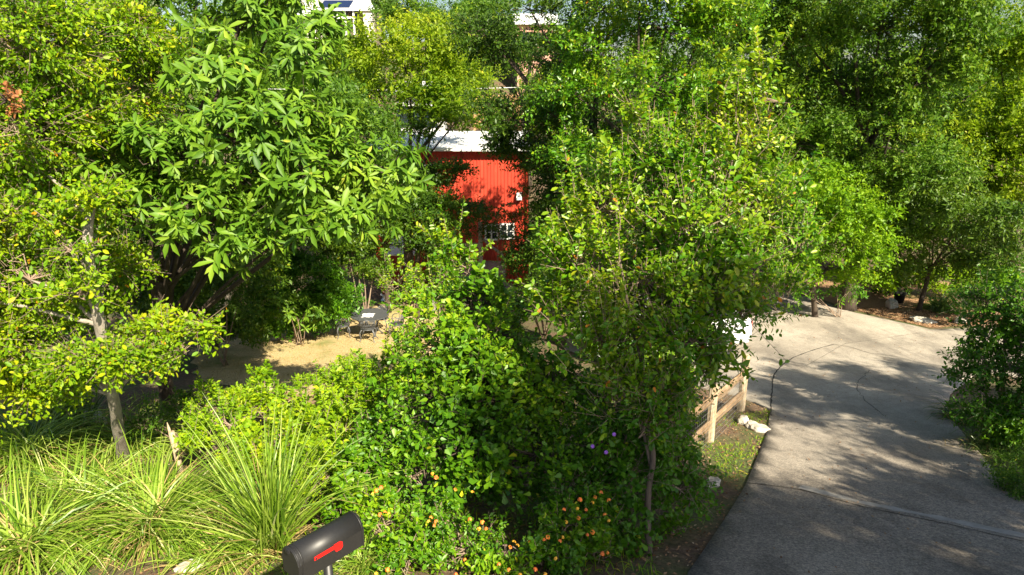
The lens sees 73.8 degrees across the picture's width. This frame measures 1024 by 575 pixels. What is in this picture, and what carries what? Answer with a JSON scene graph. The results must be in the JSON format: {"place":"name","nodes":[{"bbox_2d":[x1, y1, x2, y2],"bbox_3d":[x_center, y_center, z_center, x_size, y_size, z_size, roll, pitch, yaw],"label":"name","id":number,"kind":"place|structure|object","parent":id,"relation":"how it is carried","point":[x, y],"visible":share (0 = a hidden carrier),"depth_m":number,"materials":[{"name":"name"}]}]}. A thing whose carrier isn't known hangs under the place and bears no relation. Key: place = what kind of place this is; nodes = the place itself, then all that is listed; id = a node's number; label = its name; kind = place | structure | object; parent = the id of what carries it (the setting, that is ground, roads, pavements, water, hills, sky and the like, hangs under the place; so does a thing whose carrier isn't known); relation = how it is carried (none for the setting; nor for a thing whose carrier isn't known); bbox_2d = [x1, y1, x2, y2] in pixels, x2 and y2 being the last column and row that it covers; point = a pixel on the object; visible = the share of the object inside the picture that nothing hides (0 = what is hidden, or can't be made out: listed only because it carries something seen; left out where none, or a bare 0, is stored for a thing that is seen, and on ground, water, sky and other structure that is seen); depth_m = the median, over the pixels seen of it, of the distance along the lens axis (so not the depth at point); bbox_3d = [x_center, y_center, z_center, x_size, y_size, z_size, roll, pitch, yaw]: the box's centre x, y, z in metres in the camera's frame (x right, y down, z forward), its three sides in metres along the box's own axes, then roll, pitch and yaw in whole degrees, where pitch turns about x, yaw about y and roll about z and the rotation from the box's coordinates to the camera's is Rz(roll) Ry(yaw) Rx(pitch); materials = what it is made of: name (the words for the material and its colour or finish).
{"place":"outdoors","nodes":[
{"label":"outdoors","id":0,"kind":"place"},
{"bbox_2d":[189,301,446,396],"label":"gravel patio","id":1,"kind":"structure","parent":0,"point":[283,353],"depth_m":19.72,"materials":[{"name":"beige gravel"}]},
{"bbox_2d":[109,201,362,348],"bbox_3d":[-8.009,-0.494,19.978,7.329,5.033,4.083,-7,18,-21],"label":"tree","id":2,"kind":"object","parent":1,"relation":"on","point":[216,344],"visible":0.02,"depth_m":20.07,"materials":[{"name":"green plant"}]},
{"bbox_2d":[103,11,414,353],"bbox_3d":[-5.789,-1.513,16.185,6.992,9.246,5.466,0,17,0],"label":"tree","id":3,"kind":"object","parent":1,"relation":"on","point":[365,117],"visible":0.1,"depth_m":14.74,"materials":[{"name":"green plant"}]},
{"bbox_2d":[260,289,329,344],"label":"shrub","id":4,"kind":"object","parent":1,"relation":"on","point":[315,315],"visible":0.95,"depth_m":20.06,"materials":[{"name":"green plant"}]},
{"bbox_2d":[225,244,374,342],"bbox_3d":[-6.598,0.208,21.430,4.693,3.261,2.877,-7,18,-21],"label":"shrub","id":5,"kind":"object","parent":1,"relation":"on","point":[335,300],"visible":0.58,"depth_m":21.10,"materials":[{"name":"green plant"}]},
{"bbox_2d":[332,315,350,338],"bbox_3d":[-5.432,1.228,21.794,0.551,0.831,0.549,-6,18,-19],"label":"garden chair","id":6,"kind":"object","parent":1,"relation":"on","point":[346,324],"visible":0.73,"depth_m":21.64,"materials":[{"name":"grey metal"}]},
{"bbox_2d":[315,233,397,324],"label":"shrub","id":7,"kind":"object","parent":1,"relation":"on","point":[366,267],"visible":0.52,"depth_m":22.53,"materials":[{"name":"green plant"}]},
{"bbox_2d":[358,319,378,342],"bbox_3d":[-4.491,1.302,21.225,0.548,0.831,0.551,0,17,0],"label":"garden chair","id":8,"kind":"object","parent":1,"relation":"on","point":[368,327],"visible":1,"depth_m":21.08,"materials":[{"name":"grey metal"}]},
{"bbox_2d":[351,308,387,336],"bbox_3d":[-4.590,1.223,22.114,1.200,0.755,1.200,0,17,0],"label":"garden table","id":9,"kind":"object","parent":1,"relation":"on","point":[379,314],"visible":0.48,"depth_m":21.98,"materials":[{"name":"grey metal"}]},
{"bbox_2d":[388,312,404,336],"bbox_3d":[-3.718,1.202,22.052,0.551,0.831,0.548,1,17,5],"label":"garden chair","id":10,"kind":"object","parent":1,"relation":"on","point":[398,322],"visible":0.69,"depth_m":21.94,"materials":[{"name":"grey metal"}]},
{"bbox_2d":[356,101,438,312],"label":"tree","id":11,"kind":"object","parent":1,"relation":"on","point":[418,129],"visible":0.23,"depth_m":23.53,"materials":[{"name":"green plant"}]},
{"bbox_2d":[305,152,491,318],"bbox_3d":[-3.675,-1.494,23.427,6.589,6.029,3.862,-10,20,-29],"label":"tree","id":12,"kind":"object","parent":1,"relation":"on","point":[417,244],"visible":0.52,"depth_m":23.07,"materials":[{"name":"green plant"}]},
{"bbox_2d":[308,5,512,303],"bbox_3d":[-4.066,-4.842,25.931,7.952,11.146,5.044,4,17,11],"label":"tree","id":13,"kind":"object","parent":1,"relation":"on","point":[440,88],"visible":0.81,"depth_m":24.22,"materials":[{"name":"green plant"}]},
{"bbox_2d":[0,41,1023,574],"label":"ground","id":14,"kind":"structure","parent":0,"point":[682,543],"depth_m":11.22,"materials":[{"name":"soil"}]},
{"bbox_2d":[0,394,135,497],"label":"grass clump","id":15,"kind":"object","parent":14,"relation":"on","point":[25,445],"visible":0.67,"depth_m":10.98,"materials":[{"name":"green plant"}]},
{"bbox_2d":[0,492,149,574],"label":"grass clump","id":16,"kind":"object","parent":14,"relation":"on","point":[69,541],"visible":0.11,"depth_m":7.79,"materials":[{"name":"green plant"}]},
{"bbox_2d":[2,337,153,454],"bbox_3d":[-8.021,2.287,12.048,3.514,3.088,2.915,-14,22,-38],"label":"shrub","id":17,"kind":"object","parent":14,"relation":"on","point":[96,405],"visible":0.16,"depth_m":12.03,"materials":[{"name":"green plant"}]},
{"bbox_2d":[0,438,164,574],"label":"grass clump","id":18,"kind":"object","parent":14,"relation":"on","point":[23,530],"visible":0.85,"depth_m":7.86,"materials":[{"name":"green plant"}]},
{"bbox_2d":[0,424,170,518],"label":"grass clump","id":19,"kind":"object","parent":14,"relation":"on","point":[78,474],"visible":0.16,"depth_m":9.68,"materials":[{"name":"green plant"}]},
{"bbox_2d":[0,55,229,364],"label":"tree","id":20,"kind":"object","parent":14,"relation":"on","point":[156,248],"visible":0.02,"depth_m":16.71,"materials":[{"name":"green plant"}]},
{"bbox_2d":[0,0,232,462],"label":"elm tree","id":21,"kind":"object","parent":14,"relation":"on","point":[56,114],"visible":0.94,"depth_m":8.78,"materials":[{"name":"green plant"}]},
{"bbox_2d":[0,81,27,118],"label":"dead branch","id":22,"kind":"object","parent":21,"relation":"hanging from","point":[8,95],"visible":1,"depth_m":7.32,"materials":[{"name":"orange plant"}]},
{"bbox_2d":[34,390,203,476],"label":"grass clump","id":23,"kind":"object","parent":14,"relation":"on","point":[156,435],"visible":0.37,"depth_m":11.44,"materials":[{"name":"green plant"}]},
{"bbox_2d":[13,420,281,574],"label":"grass clump","id":24,"kind":"object","parent":14,"relation":"on","point":[165,496],"visible":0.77,"depth_m":8.32,"materials":[{"name":"green plant"}]},
{"bbox_2d":[85,0,234,220],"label":"tree","id":25,"kind":"object","parent":14,"relation":"on","point":[159,3],"visible":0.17,"depth_m":26.24,"materials":[{"name":"green plant"}]},
{"bbox_2d":[124,384,210,444],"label":"weedy shrub","id":26,"kind":"object","parent":14,"relation":"on","point":[130,424],"visible":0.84,"depth_m":11.12,"materials":[{"name":"green plant"}]},
{"bbox_2d":[167,422,183,473],"bbox_3d":[-5.210,2.548,10.591,0.158,1.002,0.102,9,19,26],"label":"wooden stake","id":27,"kind":"object","parent":14,"relation":"on","point":[177,450],"visible":0.73,"depth_m":10.54,"materials":[{"name":"beige wood"}]},
{"bbox_2d":[173,558,204,574],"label":"rock","id":28,"kind":"object","parent":14,"relation":"on","point":[183,565],"visible":0.52,"depth_m":7.47,"materials":[{"name":"stone"}]},
{"bbox_2d":[107,241,300,366],"bbox_3d":[-7.318,0.543,16.595,4.225,4.168,6.098,-6,18,-18],"label":"shrub","id":29,"kind":"object","parent":14,"relation":"on","point":[237,314],"visible":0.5,"depth_m":15.08,"materials":[{"name":"green plant"}]},
{"bbox_2d":[120,489,302,574],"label":"grass clump","id":30,"kind":"object","parent":14,"relation":"on","point":[231,547],"visible":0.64,"depth_m":7.60,"materials":[{"name":"green plant"}]},
{"bbox_2d":[172,371,291,475],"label":"weedy shrub","id":31,"kind":"object","parent":14,"relation":"on","point":[221,405],"visible":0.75,"depth_m":10.14,"materials":[{"name":"green plant"}]},
{"bbox_2d":[174,0,312,65],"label":"tree","id":32,"kind":"object","parent":14,"relation":"on","point":[291,21],"visible":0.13,"depth_m":39.11,"materials":[{"name":"green plant"}]},
{"bbox_2d":[55,0,435,418],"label":"loquat tree","id":33,"kind":"object","parent":14,"relation":"on","point":[249,203],"visible":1,"depth_m":9.66,"materials":[{"name":"green plant"}]},
{"bbox_2d":[97,381,409,574],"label":"grass clump","id":34,"kind":"object","parent":14,"relation":"on","point":[272,505],"visible":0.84,"depth_m":7.78,"materials":[{"name":"green plant"}]},
{"bbox_2d":[228,359,291,444],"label":"weedy shrub","id":35,"kind":"object","parent":14,"relation":"on","point":[261,396],"visible":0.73,"depth_m":11.44,"materials":[{"name":"green plant"}]},
{"bbox_2d":[209,428,349,521],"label":"weedy shrub","id":36,"kind":"object","parent":14,"relation":"on","point":[327,474],"visible":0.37,"depth_m":8.88,"materials":[{"name":"green plant"}]},
{"bbox_2d":[222,348,373,435],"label":"weedy shrub","id":37,"kind":"object","parent":14,"relation":"on","point":[324,378],"visible":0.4,"depth_m":12.98,"materials":[{"name":"green plant"}]},
{"bbox_2d":[254,366,353,483],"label":"weedy shrub","id":38,"kind":"object","parent":14,"relation":"on","point":[306,421],"visible":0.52,"depth_m":9.80,"materials":[{"name":"green plant"}]},
{"bbox_2d":[282,511,363,574],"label":"mailbox","id":39,"kind":"object","parent":14,"relation":"on","point":[325,547],"visible":1,"depth_m":4.58,"materials":[{"name":"black metal"}]},
{"bbox_2d":[282,546,301,574],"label":"door","id":40,"kind":"structure","parent":39,"relation":"in","point":[291,563],"depth_m":4.45,"materials":[{"name":"black metal"}]},
{"bbox_2d":[0,388,659,574],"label":"ground weeds","id":41,"kind":"object","parent":14,"relation":"on","point":[529,515],"visible":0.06,"depth_m":8.94,"materials":[{"name":"green plant"}]},
{"bbox_2d":[297,0,381,54],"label":"hill house","id":42,"kind":"structure","parent":14,"relation":"on","point":[349,8],"depth_m":93.00,"materials":[{"name":"white stone"}]},
{"bbox_2d":[310,332,399,462],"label":"weedy shrub","id":43,"kind":"object","parent":14,"relation":"on","point":[349,391],"visible":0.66,"depth_m":10.30,"materials":[{"name":"green plant"}]},
{"bbox_2d":[319,33,399,142],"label":"hill tree","id":44,"kind":"object","parent":14,"relation":"on","point":[338,70],"visible":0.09,"depth_m":57.64,"materials":[{"name":"green plant"}]},
{"bbox_2d":[264,383,471,451],"bbox_3d":[-2.671,2.408,12.072,4.860,1.269,0.144,10,19,29],"label":"split rail fence","id":45,"kind":"object","parent":14,"relation":"on","point":[311,400],"visible":0.02,"depth_m":12.50,"materials":[{"name":"brown wood"}]},
{"bbox_2d":[319,512,418,574],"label":"grass clump","id":46,"kind":"object","parent":14,"relation":"on","point":[359,564],"visible":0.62,"depth_m":7.46,"materials":[{"name":"green plant"}]},
{"bbox_2d":[311,401,445,529],"bbox_3d":[-1.586,2.306,8.647,1.626,1.701,1.839,0,17,0],"label":"weedy shrub","id":47,"kind":"object","parent":14,"relation":"on","point":[356,451],"visible":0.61,"depth_m":8.56,"materials":[{"name":"green plant"}]},
{"bbox_2d":[370,0,403,34],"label":"hill tree","id":48,"kind":"object","parent":14,"relation":"on","point":[376,2],"visible":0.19,"depth_m":110.05,"materials":[{"name":"green plant"}]},
{"bbox_2d":[5,392,769,574],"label":"leaf litter","id":49,"kind":"object","parent":14,"relation":"on","point":[667,547],"visible":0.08,"depth_m":9.16,"materials":[{"name":"brown plant"}]},
{"bbox_2d":[330,467,454,574],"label":"lantana","id":50,"kind":"object","parent":14,"relation":"on","point":[407,536],"visible":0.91,"depth_m":7.62,"materials":[{"name":"green plant"}]},
{"bbox_2d":[396,81,446,130],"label":"distant house","id":51,"kind":"structure","parent":14,"relation":"on","point":[441,128],"depth_m":46.63,"materials":[{"name":"white metal"}]},
{"bbox_2d":[372,196,494,349],"bbox_3d":[-1.508,0.355,15.374,2.371,5.524,6.404,0,17,0],"label":"shrub","id":52,"kind":"object","parent":14,"relation":"on","point":[438,261],"visible":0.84,"depth_m":12.92,"materials":[{"name":"green plant"}]},
{"bbox_2d":[364,0,529,74],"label":"tree","id":53,"kind":"object","parent":14,"relation":"on","point":[411,4],"visible":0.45,"depth_m":54.45,"materials":[{"name":"green plant"}]},
{"bbox_2d":[368,130,529,286],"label":"red house","id":54,"kind":"structure","parent":14,"relation":"on","point":[492,183],"depth_m":28.08,"materials":[{"name":"metal"}]},
{"bbox_2d":[484,224,497,240],"bbox_3d":[-0.858,-2.304,28.486,0.577,0.689,0.070,0,17,0],"label":"window","id":55,"kind":"structure","parent":54,"relation":"in","point":[492,234],"depth_m":28.53,"materials":[{"name":"grey glass"}]},
{"bbox_2d":[424,40,492,123],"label":"hill tree","id":56,"kind":"object","parent":14,"relation":"on","point":[468,80],"visible":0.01,"depth_m":63.70,"materials":[{"name":"green plant"}]},
{"bbox_2d":[430,221,520,310],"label":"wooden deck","id":57,"kind":"structure","parent":14,"relation":"on","point":[490,265],"depth_m":25.73,"materials":[{"name":"wood"}]},
{"bbox_2d":[352,252,605,524],"bbox_3d":[-0.280,1.508,8.967,3.204,3.635,2.600,11,20,31],"label":"bush","id":58,"kind":"object","parent":14,"relation":"on","point":[455,389],"visible":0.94,"depth_m":8.67,"materials":[{"name":"green plant"}]},
{"bbox_2d":[411,472,549,574],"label":"lantana","id":59,"kind":"object","parent":14,"relation":"on","point":[484,556],"visible":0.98,"depth_m":7.48,"materials":[{"name":"green plant"}]},
{"bbox_2d":[449,197,528,277],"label":"shrub","id":60,"kind":"object","parent":14,"relation":"on","point":[499,216],"visible":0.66,"depth_m":24.63,"materials":[{"name":"green plant"}]},
{"bbox_2d":[438,3,601,233],"bbox_3d":[-0.055,-8.148,35.089,9.702,12.258,5.562,3,17,10],"label":"tree","id":61,"kind":"object","parent":14,"relation":"on","point":[522,58],"visible":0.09,"depth_m":33.70,"materials":[{"name":"green plant"}]},
{"bbox_2d":[489,12,564,185],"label":"tree","id":62,"kind":"object","parent":14,"relation":"on","point":[547,34],"visible":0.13,"depth_m":46.34,"materials":[{"name":"green plant"}]},
{"bbox_2d":[514,14,557,94],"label":"distant house","id":63,"kind":"structure","parent":14,"relation":"on","point":[526,21],"depth_m":77.77,"materials":[{"name":"brick"}]},
{"bbox_2d":[511,130,571,304],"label":"tree","id":64,"kind":"object","parent":14,"relation":"on","point":[538,176],"visible":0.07,"depth_m":23.72,"materials":[{"name":"green plant"}]},
{"bbox_2d":[492,210,599,335],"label":"shrub","id":65,"kind":"object","parent":14,"relation":"on","point":[520,256],"visible":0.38,"depth_m":20.73,"materials":[{"name":"green plant"}]},
{"bbox_2d":[519,471,630,574],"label":"lantana","id":66,"kind":"object","parent":14,"relation":"on","point":[573,545],"visible":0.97,"depth_m":7.55,"materials":[{"name":"green plant"}]},
{"bbox_2d":[425,0,784,298],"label":"oak tree","id":67,"kind":"object","parent":14,"relation":"on","point":[496,29],"visible":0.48,"depth_m":19.55,"materials":[{"name":"green plant"}]},
{"bbox_2d":[525,365,727,558],"bbox_3d":[1.445,2.130,8.473,2.571,2.545,2.015,0,17,0],"label":"thicket","id":68,"kind":"object","parent":14,"relation":"on","point":[626,471],"visible":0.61,"depth_m":8.23,"materials":[{"name":"green plant"}]},
{"bbox_2d":[571,429,629,471],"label":"flowering vine","id":69,"kind":"object","parent":68,"relation":"in","point":[602,457],"visible":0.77,"depth_m":8.11,"materials":[{"name":"green plant"}]},
{"bbox_2d":[565,312,719,376],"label":"shrub","id":70,"kind":"object","parent":14,"relation":"on","point":[588,356],"visible":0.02,"depth_m":13.66,"materials":[{"name":"green plant"}]},
{"bbox_2d":[518,0,779,231],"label":"tree","id":71,"kind":"object","parent":14,"relation":"on","point":[702,18],"visible":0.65,"depth_m":17.03,"materials":[{"name":"green plant"}]},
{"bbox_2d":[535,27,774,263],"bbox_3d":[5.042,-4.320,24.507,8.831,10.152,7.109,0,17,0],"label":"tree","id":72,"kind":"object","parent":14,"relation":"on","point":[712,59],"visible":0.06,"depth_m":23.82,"materials":[{"name":"green plant"}]},
{"bbox_2d":[644,348,705,442],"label":"shrub","id":73,"kind":"object","parent":14,"relation":"on","point":[693,400],"visible":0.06,"depth_m":10.43,"materials":[{"name":"green plant"}]},
{"bbox_2d":[510,19,842,553],"bbox_3d":[2.117,0.013,8.214,4.050,6.167,2.473,-7,18,-22],"label":"crape myrtle","id":74,"kind":"object","parent":14,"relation":"on","point":[696,274],"visible":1,"depth_m":7.79,"materials":[{"name":"green plant"}]},
{"bbox_2d":[629,404,769,504],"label":"verge grass","id":75,"kind":"structure","parent":14,"relation":"on","point":[763,437],"depth_m":11.79,"materials":[{"name":"green plant"}]},
{"bbox_2d":[658,354,750,483],"bbox_3d":[3.480,2.249,11.987,0.161,1.780,4.511,11,20,32],"label":"split rail fence","id":76,"kind":"object","parent":14,"relation":"on","point":[707,427],"visible":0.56,"depth_m":12.25,"materials":[{"name":"brown wood"}]},
{"bbox_2d":[750,423,770,432],"bbox_3d":[4.674,2.662,12.811,0.390,0.148,0.274,6,18,18],"label":"rock","id":77,"kind":"object","parent":14,"relation":"on","point":[759,428],"visible":0.9,"depth_m":12.76,"materials":[{"name":"stone"}]},
{"bbox_2d":[786,39,847,96],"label":"hill tree","id":78,"kind":"object","parent":14,"relation":"on","point":[818,60],"visible":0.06,"depth_m":76.18,"materials":[{"name":"green plant"}]},
{"bbox_2d":[777,277,868,316],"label":"shrub","id":79,"kind":"object","parent":14,"relation":"on","point":[835,290],"visible":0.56,"depth_m":22.49,"materials":[{"name":"green plant"}]},
{"bbox_2d":[749,155,919,316],"bbox_3d":[9.956,-1.254,20.995,7.795,5.795,3.403,-7,18,-21],"label":"tree","id":80,"kind":"object","parent":14,"relation":"on","point":[824,195],"visible":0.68,"depth_m":20.32,"materials":[{"name":"green plant"}]},
{"bbox_2d":[727,94,1002,267],"bbox_3d":[13.156,-3.656,26.849,10.940,7.851,6.032,4,17,12],"label":"tree","id":81,"kind":"object","parent":14,"relation":"on","point":[895,134],"visible":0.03,"depth_m":24.98,"materials":[{"name":"green plant"}]},
{"bbox_2d":[710,0,1023,146],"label":"tree","id":82,"kind":"object","parent":14,"relation":"on","point":[949,96],"visible":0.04,"depth_m":26.56,"materials":[{"name":"green plant"}]},
{"bbox_2d":[802,278,1001,327],"bbox_3d":[16.397,0.429,25.351,10.405,0.713,8.317,0,17,0],"label":"mulch bed","id":83,"kind":"object","parent":14,"relation":"on","point":[872,301],"visible":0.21,"depth_m":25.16,"materials":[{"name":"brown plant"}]},
{"bbox_2d":[649,0,1023,311],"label":"tree","id":84,"kind":"object","parent":83,"relation":"on","point":[846,27],"visible":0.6,"depth_m":19.61,"materials":[{"name":"green plant"}]},
{"bbox_2d":[885,297,897,308],"bbox_3d":[13.560,0.632,24.391,0.402,0.480,0.650,5,18,15],"label":"rock","id":85,"kind":"object","parent":83,"relation":"on","point":[891,303],"visible":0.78,"depth_m":24.19,"materials":[{"name":"stone"}]},
{"bbox_2d":[857,255,933,296],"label":"shrub","id":86,"kind":"object","parent":83,"relation":"on","point":[906,290],"visible":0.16,"depth_m":26.00,"materials":[{"name":"green plant"}]},
{"bbox_2d":[890,274,916,302],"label":"potted plant","id":87,"kind":"object","parent":83,"relation":"on","point":[900,298],"visible":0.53,"depth_m":24.83,"materials":[{"name":"black plant"}]},
{"bbox_2d":[909,316,937,323],"bbox_3d":[13.410,1.090,22.266,0.816,0.243,0.404,10,20,30],"label":"rock","id":88,"kind":"object","parent":83,"relation":"on","point":[921,319],"visible":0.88,"depth_m":22.17,"materials":[{"name":"stone"}]},
{"bbox_2d":[839,160,1023,310],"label":"tree","id":89,"kind":"object","parent":83,"relation":"on","point":[947,210],"visible":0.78,"depth_m":21.10,"materials":[{"name":"green plant"}]},
{"bbox_2d":[909,289,969,314],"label":"grass clump","id":90,"kind":"object","parent":83,"relation":"on","point":[937,304],"visible":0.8,"depth_m":23.68,"materials":[{"name":"green plant"}]},
{"bbox_2d":[896,0,1023,290],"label":"tree","id":91,"kind":"object","parent":83,"relation":"on","point":[1008,149],"visible":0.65,"depth_m":22.91,"materials":[{"name":"green plant"}]},
{"bbox_2d":[879,56,1004,188],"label":"hill tree","id":92,"kind":"object","parent":14,"relation":"on","point":[967,93],"visible":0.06,"depth_m":44.14,"materials":[{"name":"green plant"}]},
{"bbox_2d":[911,257,1001,297],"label":"shrub","id":93,"kind":"object","parent":14,"relation":"on","point":[939,286],"visible":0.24,"depth_m":25.11,"materials":[{"name":"green plant"}]},
{"bbox_2d":[931,264,1023,446],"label":"bush","id":94,"kind":"object","parent":14,"relation":"on","point":[992,350],"visible":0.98,"depth_m":11.82,"materials":[{"name":"green plant"}]},
{"bbox_2d":[936,417,1023,463],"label":"grass clump","id":95,"kind":"object","parent":14,"relation":"on","point":[976,443],"visible":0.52,"depth_m":11.78,"materials":[{"name":"green plant"}]},
{"bbox_2d":[956,259,1023,326],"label":"shrub","id":96,"kind":"object","parent":14,"relation":"on","point":[1012,275],"visible":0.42,"depth_m":21.01,"materials":[{"name":"green plant"}]},
{"bbox_2d":[971,398,1023,457],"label":"shrub","id":97,"kind":"object","parent":14,"relation":"on","point":[1011,434],"visible":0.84,"depth_m":11.45,"materials":[{"name":"green plant"}]},
{"bbox_2d":[973,441,1023,500],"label":"shrub","id":98,"kind":"object","parent":14,"relation":"on","point":[1016,477],"visible":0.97,"depth_m":10.15,"materials":[{"name":"green plant"}]},
{"bbox_2d":[10,0,1023,70],"label":"sky","id":99,"kind":"structure","parent":0,"point":[439,2],"materials":[{"name":"white"}]},
{"bbox_2d":[565,290,1023,574],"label":"driveway","id":100,"kind":"structure","parent":0,"point":[843,537],"depth_m":10.90,"materials":[{"name":"grey concrete"}]},
{"bbox_2d":[576,298,752,356],"bbox_3d":[4.147,0.972,18.866,4.550,1.598,1.900,-4,17,-13],"label":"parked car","id":101,"kind":"object","parent":100,"relation":"on","point":[748,330],"visible":0.01,"depth_m":18.54,"materials":[{"name":"white paint"}]},
{"bbox_2d":[736,481,1021,540],"bbox_3d":[4.870,2.981,9.349,3.534,0.475,0.195,12,21,34],"label":"driveway crack","id":102,"kind":"object","parent":100,"relation":"on","point":[882,510],"visible":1,"depth_m":9.18,"materials":[{"name":"grey concrete"}]},
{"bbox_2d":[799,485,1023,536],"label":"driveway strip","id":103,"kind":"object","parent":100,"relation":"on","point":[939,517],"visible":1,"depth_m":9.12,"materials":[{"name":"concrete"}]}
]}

